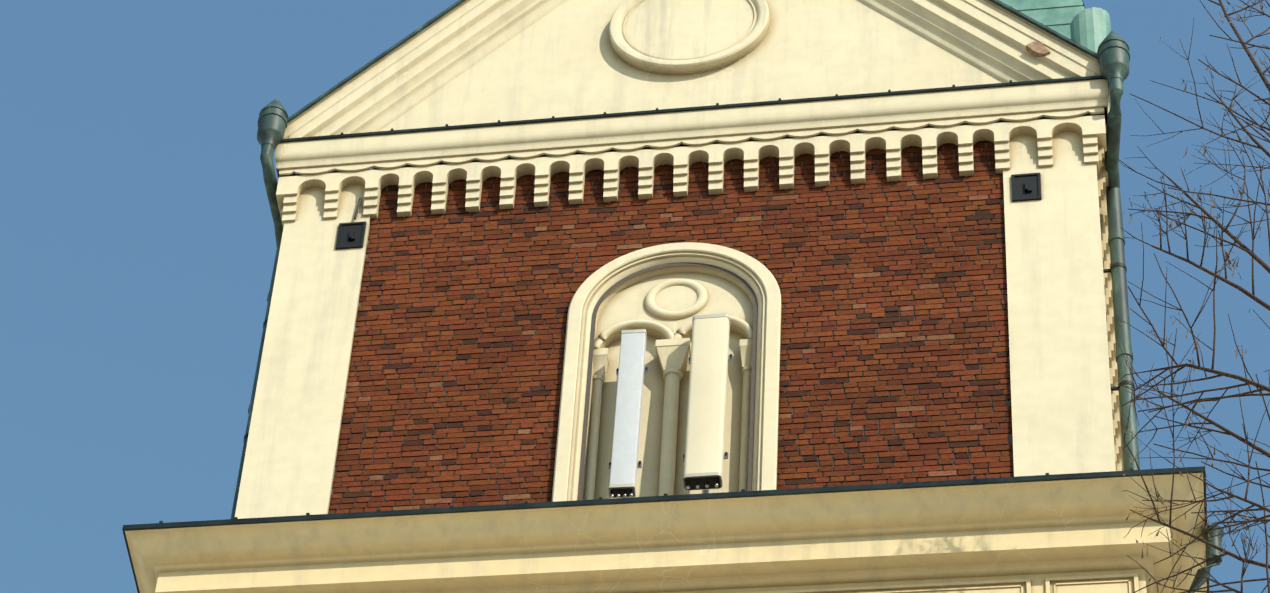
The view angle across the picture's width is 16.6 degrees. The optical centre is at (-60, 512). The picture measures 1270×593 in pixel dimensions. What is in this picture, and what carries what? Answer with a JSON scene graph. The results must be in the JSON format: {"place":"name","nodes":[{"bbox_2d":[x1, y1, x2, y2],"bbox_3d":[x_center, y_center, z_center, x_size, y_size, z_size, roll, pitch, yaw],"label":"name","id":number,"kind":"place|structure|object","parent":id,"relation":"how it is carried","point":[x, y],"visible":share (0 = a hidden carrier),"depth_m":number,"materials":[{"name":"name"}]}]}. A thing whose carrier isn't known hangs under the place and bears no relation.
{"place":"outdoors","nodes":[
{"label":"outdoors","id":0,"kind":"place"},
{"bbox_2d":[289,135,368,175],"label":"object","id":1,"kind":"object","parent":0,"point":[335,171],"visible":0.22,"depth_m":45.84,"materials":[{"name":"paint"}]},
{"bbox_2d":[0,0,1269,592],"label":"sky","id":2,"kind":"structure","parent":0,"point":[138,247],"materials":[{"name":"blue"}]},
{"bbox_2d":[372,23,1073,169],"bbox_3d":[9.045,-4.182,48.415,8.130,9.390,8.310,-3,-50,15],"label":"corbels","id":3,"kind":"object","parent":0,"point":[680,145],"visible":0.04,"depth_m":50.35,"materials":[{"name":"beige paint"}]},
{"bbox_2d":[957,0,1110,125],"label":"copper roof","id":4,"kind":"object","parent":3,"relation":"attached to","point":[1080,24],"visible":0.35,"depth_m":42.97,"materials":[{"name":"teal metal"}]},
{"bbox_2d":[657,569,1146,592],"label":"tower lower stage","id":5,"kind":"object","parent":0,"point":[1123,581],"visible":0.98,"depth_m":35.73,"materials":[{"name":"paint"}]},
{"bbox_2d":[122,466,1208,592],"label":"cornice","id":6,"kind":"structure","parent":5,"relation":"on","point":[1046,523],"depth_m":36.50,"materials":[{"name":"paint"}]},
{"bbox_2d":[235,131,1115,518],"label":"pilasters","id":7,"kind":"object","parent":6,"relation":"on","point":[1061,403],"visible":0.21,"depth_m":39.79,"materials":[{"name":"paint"}]},
{"bbox_2d":[608,329,648,497],"bbox_3d":[6.339,-0.631,39.025,0.295,2.760,0.639,-2,-52,14],"label":"panel antenna","id":8,"kind":"object","parent":7,"relation":"attached to","point":[625,463],"visible":0.96,"depth_m":38.86,"materials":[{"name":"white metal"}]},
{"bbox_2d":[552,242,780,501],"bbox_3d":[6.709,-0.810,39.087,2.000,5.150,0.275,-3,-50,15],"label":"blind window frame","id":9,"kind":"object","parent":7,"relation":"attached to","point":[730,295],"visible":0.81,"depth_m":39.79,"materials":[{"name":"paint"}]},
{"bbox_2d":[584,338,752,499],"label":"columns","id":10,"kind":"structure","parent":9,"relation":"attached to","point":[673,355],"depth_m":39.32,"materials":[{"name":"paint"}]},
{"bbox_2d":[594,279,752,348],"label":"window tracery rolls","id":11,"kind":"object","parent":9,"relation":"attached to","point":[655,310],"depth_m":40.30,"materials":[{"name":"paint"}]},
{"bbox_2d":[329,140,1012,513],"bbox_3d":[6.806,-1.303,39.549,6.120,6.618,0.018,-3,-50,15],"label":"brick panel","id":12,"kind":"object","parent":7,"relation":"attached to","point":[507,388],"visible":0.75,"depth_m":40.10,"materials":[{"name":"red brick"}]},
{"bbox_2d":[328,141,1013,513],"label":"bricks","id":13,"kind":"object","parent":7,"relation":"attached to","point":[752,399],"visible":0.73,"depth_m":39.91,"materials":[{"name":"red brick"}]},
{"bbox_2d":[336,173,1041,249],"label":"anchor plates","id":14,"kind":"object","parent":7,"relation":"attached to","point":[1025,187],"visible":0.94,"depth_m":40.58,"materials":[{"name":"black metal"}]},
{"bbox_2d":[275,75,1109,179],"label":"cornice","id":15,"kind":"structure","parent":7,"relation":"on","point":[943,103],"depth_m":42.02,"materials":[{"name":"paint"}]},
{"bbox_2d":[283,0,1100,138],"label":"pediment","id":16,"kind":"structure","parent":15,"relation":"on","point":[462,62],"depth_m":43.14,"materials":[{"name":"paint"}]},
{"bbox_2d":[609,0,769,74],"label":"round medallion","id":17,"kind":"object","parent":16,"relation":"attached to","point":[675,37],"visible":1,"depth_m":43.37,"materials":[{"name":"paint"}]},
{"bbox_2d":[1026,42,1049,56],"bbox_3d":[10.792,-4.541,41.730,0.236,0.233,0.080,-3,-50,15],"label":"exposed brick patch","id":18,"kind":"object","parent":16,"relation":"attached to","point":[1036,49],"visible":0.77,"depth_m":41.71,"materials":[{"name":"brick"}]},
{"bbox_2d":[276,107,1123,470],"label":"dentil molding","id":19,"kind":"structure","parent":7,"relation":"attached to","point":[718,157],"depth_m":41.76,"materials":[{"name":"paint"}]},
{"bbox_2d":[683,313,732,493],"bbox_3d":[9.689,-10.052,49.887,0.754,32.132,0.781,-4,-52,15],"label":"panel antenna","id":20,"kind":"object","parent":7,"relation":"attached to","point":[704,455],"visible":0.94,"depth_m":38.69,"materials":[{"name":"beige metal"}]},
{"bbox_2d":[231,31,1223,592],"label":"drainpipes","id":21,"kind":"object","parent":5,"relation":"attached to","point":[1113,61],"visible":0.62,"depth_m":40.83,"materials":[{"name":"green metal"}]},
{"bbox_2d":[1117,0,1269,592],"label":"tree","id":22,"kind":"object","parent":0,"point":[1248,382],"visible":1,"depth_m":33.19,"materials":[{"name":"brown plant"}]}
]}

